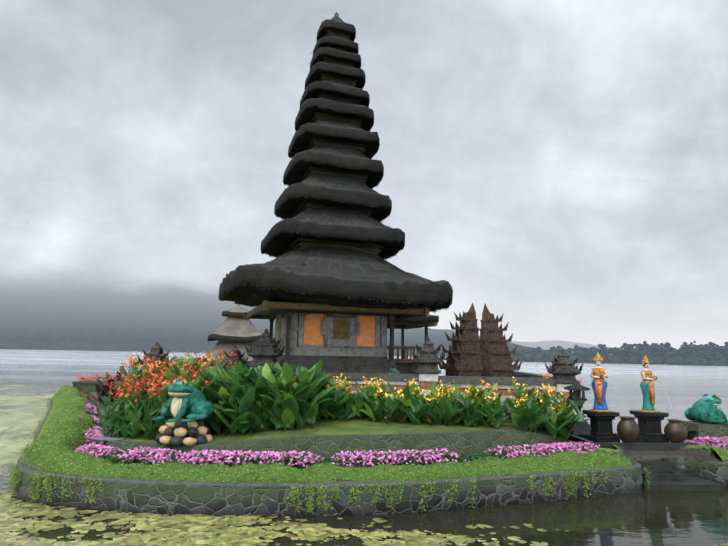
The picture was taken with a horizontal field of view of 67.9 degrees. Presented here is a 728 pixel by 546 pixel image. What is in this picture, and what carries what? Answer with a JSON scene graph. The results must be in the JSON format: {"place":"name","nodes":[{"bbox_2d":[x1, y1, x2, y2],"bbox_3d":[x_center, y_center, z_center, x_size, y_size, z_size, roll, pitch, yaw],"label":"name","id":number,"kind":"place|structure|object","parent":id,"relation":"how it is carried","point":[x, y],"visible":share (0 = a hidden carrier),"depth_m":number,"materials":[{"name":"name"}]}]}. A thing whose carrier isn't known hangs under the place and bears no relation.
{"place":"outdoors","nodes":[
{"label":"outdoors","id":0,"kind":"place"},
{"bbox_2d":[218,304,252,369],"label":"roof trim","id":1,"kind":"structure","parent":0,"point":[221,341],"depth_m":36.62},
{"bbox_2d":[0,223,543,356],"bbox_3d":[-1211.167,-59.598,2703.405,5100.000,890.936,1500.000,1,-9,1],"label":"hills","id":2,"kind":"structure","parent":0,"point":[80,311],"depth_m":2039.88,"materials":[{"name":"grey"}]},
{"bbox_2d":[282,11,383,255],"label":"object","id":3,"kind":"object","parent":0,"point":[305,242],"visible":0.42,"depth_m":21.67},
{"bbox_2d":[244,300,428,372],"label":"temple building","id":4,"kind":"structure","parent":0,"point":[343,339],"depth_m":19.81,"materials":[{"name":"grey stone"}]},
{"bbox_2d":[0,349,727,545],"bbox_3d":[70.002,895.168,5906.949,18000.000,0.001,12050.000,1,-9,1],"label":"lake water","id":5,"kind":"structure","parent":0,"point":[670,518],"depth_m":12.97,"materials":[{"name":"grey liquid"}]},
{"bbox_2d":[0,383,58,473],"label":"floating weed","id":6,"kind":"object","parent":5,"relation":"on","point":[28,424],"depth_m":27.24,"materials":[{"name":"green plant"}]},
{"bbox_2d":[0,393,567,545],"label":"lily pads","id":7,"kind":"object","parent":5,"relation":"on","point":[182,529],"visible":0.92,"depth_m":10.98,"materials":[{"name":"green plant"}]},
{"bbox_2d":[0,0,727,348],"label":"sky","id":8,"kind":"structure","parent":0,"point":[562,165],"materials":[{"name":"grey"}]},
{"bbox_2d":[13,392,727,515],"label":"island ground","id":9,"kind":"structure","parent":0,"point":[192,497],"depth_m":13.44,"materials":[{"name":"stone"}]},
{"bbox_2d":[72,381,104,396],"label":"low stone wall","id":10,"kind":"structure","parent":9,"relation":"on","point":[84,387],"depth_m":31.94,"materials":[{"name":"grey stone"}]},
{"bbox_2d":[77,376,105,381],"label":"flowers","id":11,"kind":"object","parent":10,"relation":"in","point":[85,379],"visible":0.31,"depth_m":32.53,"materials":[{"name":"plant"}]},
{"bbox_2d":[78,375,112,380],"bbox_3d":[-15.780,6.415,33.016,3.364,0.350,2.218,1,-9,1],"label":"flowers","id":12,"kind":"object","parent":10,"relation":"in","point":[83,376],"visible":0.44,"depth_m":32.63,"materials":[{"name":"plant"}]},
{"bbox_2d":[87,437,126,440],"bbox_3d":[-7.268,4.694,15.266,1.153,0.100,0.420,1,-9,1],"label":"stepping stone","id":13,"kind":"object","parent":9,"relation":"on","point":[104,438],"visible":0.81,"depth_m":15.14,"materials":[{"name":"grey stone"}]},
{"bbox_2d":[88,370,134,404],"bbox_3d":[-11.234,5.296,25.013,2.580,1.683,2.446,1,-9,1],"label":"purple shrub","id":14,"kind":"object","parent":9,"relation":"on","point":[99,393],"depth_m":24.43,"materials":[{"name":"purple plant"}]},
{"bbox_2d":[96,379,214,439],"bbox_3d":[-6.073,3.969,15.863,3.636,1.774,2.042,1,-9,1],"label":"canna plant","id":15,"kind":"object","parent":9,"relation":"on","point":[115,415],"depth_m":15.54,"materials":[{"name":"green plant"}]},
{"bbox_2d":[119,374,172,398],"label":"red flowers","id":16,"kind":"object","parent":15,"relation":"attached to","point":[152,389],"visible":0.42,"depth_m":15.79,"materials":[{"name":"red plant"}]},
{"bbox_2d":[105,372,209,401],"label":"red flowers","id":17,"kind":"object","parent":15,"relation":"attached to","point":[139,385],"visible":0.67,"depth_m":15.86,"materials":[{"name":"red plant"}]},
{"bbox_2d":[111,353,232,420],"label":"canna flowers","id":18,"kind":"object","parent":9,"relation":"on","point":[168,372],"depth_m":17.34,"materials":[{"name":"plant"}]},
{"bbox_2d":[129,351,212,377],"bbox_3d":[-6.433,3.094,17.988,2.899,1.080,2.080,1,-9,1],"label":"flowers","id":19,"kind":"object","parent":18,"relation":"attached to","point":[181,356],"visible":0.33,"depth_m":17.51,"materials":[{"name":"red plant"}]},
{"bbox_2d":[121,350,235,380],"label":"red flowers","id":20,"kind":"object","parent":18,"relation":"attached to","point":[211,352],"visible":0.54,"depth_m":17.50,"materials":[{"name":"plant"}]},
{"bbox_2d":[155,417,212,446],"bbox_3d":[-4.918,4.320,14.822,1.555,0.710,1.431,1,-9,1],"label":"stone pile","id":21,"kind":"object","parent":9,"relation":"on","point":[194,432],"visible":0.79,"depth_m":14.41,"materials":[{"name":"beige stone"}]},
{"bbox_2d":[151,380,213,422],"bbox_3d":[-4.969,3.485,14.886,1.367,1.071,1.397,-6,-11,38],"label":"frog statue","id":22,"kind":"object","parent":21,"relation":"on","point":[189,402],"visible":1,"depth_m":14.62,"materials":[{"name":"green paint"}]},
{"bbox_2d":[181,358,336,435],"bbox_3d":[-3.270,3.692,16.294,4.980,2.277,3.173,1,-9,1],"label":"big canna clump","id":23,"kind":"object","parent":9,"relation":"on","point":[281,403],"depth_m":15.52,"materials":[{"name":"green plant"}]},
{"bbox_2d":[21,385,631,482],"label":"grass","id":24,"kind":"structure","parent":9,"relation":"on","point":[214,475],"depth_m":13.28,"materials":[{"name":"green plant"}]},
{"bbox_2d":[7,398,650,514],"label":"trailing vines","id":25,"kind":"object","parent":9,"relation":"on","point":[13,475],"visible":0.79,"depth_m":12.60,"materials":[{"name":"green plant"}]},
{"bbox_2d":[74,403,599,466],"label":"pink flowers","id":26,"kind":"object","parent":9,"relation":"on","point":[278,455],"visible":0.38,"depth_m":13.92,"materials":[{"name":"pink plant"}]},
{"bbox_2d":[77,404,598,468],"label":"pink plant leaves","id":27,"kind":"object","parent":9,"relation":"on","point":[462,457],"visible":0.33,"depth_m":13.89,"materials":[{"name":"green plant"}]},
{"bbox_2d":[155,367,576,434],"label":"compound wall","id":28,"kind":"structure","parent":9,"relation":"on","point":[394,380],"depth_m":18.27,"materials":[{"name":"grey stone"}]},
{"bbox_2d":[137,329,582,383],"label":"stone shrines","id":29,"kind":"object","parent":28,"relation":"on","point":[562,369],"visible":0.9,"depth_m":18.68,"materials":[{"name":"grey stone"}]},
{"bbox_2d":[564,380,590,434],"bbox_3d":[6.506,4.061,16.458,0.616,1.600,0.616,2,-9,-9],"label":"stone lantern","id":30,"kind":"object","parent":9,"relation":"on","point":[580,426],"visible":0.92,"depth_m":16.32,"materials":[{"name":"grey stone"}]},
{"bbox_2d":[568,434,723,490],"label":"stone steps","id":31,"kind":"structure","parent":9,"relation":"on","point":[679,479],"depth_m":16.05,"materials":[{"name":"stone"}]},
{"bbox_2d":[617,416,639,441],"bbox_3d":[8.450,5.020,17.285,0.680,0.800,0.680,1,-9,1],"label":"jar","id":32,"kind":"object","parent":31,"relation":"on","point":[628,429],"visible":1,"depth_m":17.07,"materials":[{"name":"brown ceramic"}]},
{"bbox_2d":[577,436,683,472],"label":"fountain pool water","id":33,"kind":"structure","parent":31,"relation":"in","point":[583,437],"depth_m":17.38,"materials":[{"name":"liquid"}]},
{"bbox_2d":[582,410,619,440],"bbox_3d":[7.871,5.046,17.927,0.840,0.900,0.840,2,-9,-4],"label":"statue pedestal","id":34,"kind":"object","parent":33,"relation":"on","point":[601,427],"visible":0.96,"depth_m":17.66,"materials":[{"name":"black stone"}]},
{"bbox_2d":[590,352,610,411],"bbox_3d":[7.889,3.643,18.126,0.631,1.934,0.644,-3,-10,26],"label":"goddess statue","id":35,"kind":"object","parent":34,"relation":"on","point":[599,384],"visible":1,"depth_m":17.98,"materials":[{"name":"blue paint"}]},
{"bbox_2d":[630,410,668,440],"bbox_3d":[9.536,5.093,18.047,0.840,0.900,0.840,2,-9,-4],"label":"statue pedestal","id":36,"kind":"object","parent":33,"relation":"on","point":[649,424],"visible":0.83,"depth_m":17.79,"materials":[{"name":"black stone"}]},
{"bbox_2d":[638,355,658,412],"bbox_3d":[9.567,3.723,18.242,0.610,1.869,0.622,6,-10,-29],"label":"goddess statue","id":37,"kind":"object","parent":36,"relation":"on","point":[647,387],"visible":1,"depth_m":18.08,"materials":[{"name":"green paint"}]},
{"bbox_2d":[664,419,687,442],"bbox_3d":[10.060,5.113,17.446,0.685,0.720,0.685,1,-9,1],"label":"jar","id":38,"kind":"object","parent":33,"relation":"on","point":[675,430],"visible":0.96,"depth_m":17.24,"materials":[{"name":"brown ceramic"}]},
{"bbox_2d":[681,421,727,436],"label":"frog plinth","id":39,"kind":"structure","parent":9,"relation":"on","point":[698,428],"depth_m":18.39,"materials":[{"name":"grey stone"}]},
{"bbox_2d":[685,394,727,423],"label":"frog statue","id":40,"kind":"object","parent":39,"relation":"on","point":[704,408],"visible":1,"depth_m":18.80,"materials":[{"name":"green paint"}]},
{"bbox_2d":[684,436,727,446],"bbox_3d":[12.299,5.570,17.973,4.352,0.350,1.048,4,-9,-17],"label":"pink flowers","id":41,"kind":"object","parent":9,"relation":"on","point":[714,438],"visible":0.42,"depth_m":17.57,"materials":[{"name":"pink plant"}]},
{"bbox_2d":[688,436,727,448],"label":"pink flowers","id":42,"kind":"object","parent":9,"relation":"on","point":[711,443],"visible":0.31,"depth_m":17.48,"materials":[{"name":"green plant"}]},
{"bbox_2d":[211,414,590,434],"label":"island lawn","id":43,"kind":"structure","parent":0,"point":[353,421],"depth_m":16.52,"materials":[{"name":"green plant"}]},
{"bbox_2d":[218,16,452,313],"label":"meru thatch roofs","id":44,"kind":"structure","parent":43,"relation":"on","point":[340,277],"depth_m":20.48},
{"bbox_2d":[387,321,436,373],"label":"pavilion","id":45,"kind":"structure","parent":43,"relation":"on","point":[407,365],"depth_m":25.69,"materials":[{"name":"grey wood"}]},
{"bbox_2d":[388,315,438,324],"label":"pavilion roof","id":46,"kind":"structure","parent":45,"relation":"on","point":[430,318],"depth_m":25.41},
{"bbox_2d":[318,376,579,441],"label":"flowering plants","id":47,"kind":"object","parent":43,"relation":"on","point":[449,411],"depth_m":16.64,"materials":[{"name":"green plant"}]},
{"bbox_2d":[323,374,566,411],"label":"yellow flowers","id":48,"kind":"object","parent":47,"relation":"attached to","point":[425,394],"visible":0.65,"depth_m":16.99,"materials":[{"name":"yellow plant"}]},
{"bbox_2d":[440,312,518,376],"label":"split gate","id":49,"kind":"structure","parent":43,"relation":"on","point":[487,354],"depth_m":23.41,"materials":[{"name":"stone"}]},
{"bbox_2d":[439,302,521,368],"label":"gate ornaments","id":50,"kind":"object","parent":49,"relation":"on","point":[456,358],"visible":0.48,"depth_m":23.62,"materials":[{"name":"stone"}]},
{"bbox_2d":[578,395,588,420],"bbox_3d":[6.926,4.524,18.930,1.763,1.683,1.743,-1,-9,15],"label":"canna plant","id":51,"kind":"object","parent":43,"relation":"on","point":[580,405],"depth_m":18.56,"materials":[{"name":"green plant"}]},
{"bbox_2d":[511,340,612,352],"bbox_3d":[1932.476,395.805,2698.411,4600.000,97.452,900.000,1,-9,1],"label":"ridge terrain","id":52,"kind":"structure","parent":0,"point":[546,345],"depth_m":2627.31,"materials":[{"name":"grey"}]},
{"bbox_2d":[699,444,727,461],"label":"grass","id":53,"kind":"structure","parent":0,"point":[719,453],"depth_m":16.22,"materials":[{"name":"green plant"}]},
{"label":"compound terrace ground","id":54,"kind":"structure","parent":0,"visible":0},
{"bbox_2d":[388,368,401,373],"bbox_3d":[1.108,3.710,19.432,0.753,0.578,0.737,6,-10,-29],"label":"frog statue","id":55,"kind":"object","parent":54,"relation":"on","point":[394,370],"visible":0.35,"depth_m":19.30,"materials":[{"name":"teal stone"}]},
{"bbox_3d":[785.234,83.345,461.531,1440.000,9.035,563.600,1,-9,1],"label":"headland terrain","id":56,"kind":"structure","parent":0,"visible":0},
{"bbox_3d":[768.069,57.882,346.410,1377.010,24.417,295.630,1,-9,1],"label":"headland tree trunks","id":57,"kind":"structure","parent":56,"relation":"on","visible":0},
{"bbox_2d":[509,341,727,365],"bbox_3d":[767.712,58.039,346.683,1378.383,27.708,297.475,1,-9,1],"label":"tree line","id":58,"kind":"object","parent":57,"relation":"attached to","point":[706,355],"visible":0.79,"depth_m":406.15,"materials":[{"name":"green plant"}]},
{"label":"small islet ground","id":59,"kind":"structure","parent":0,"visible":0},
{"bbox_2d":[196,305,261,366],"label":"meru thatch roofs","id":60,"kind":"structure","parent":59,"relation":"on","point":[237,329],"depth_m":36.22,"materials":[{"name":"grey stone"}]}
]}

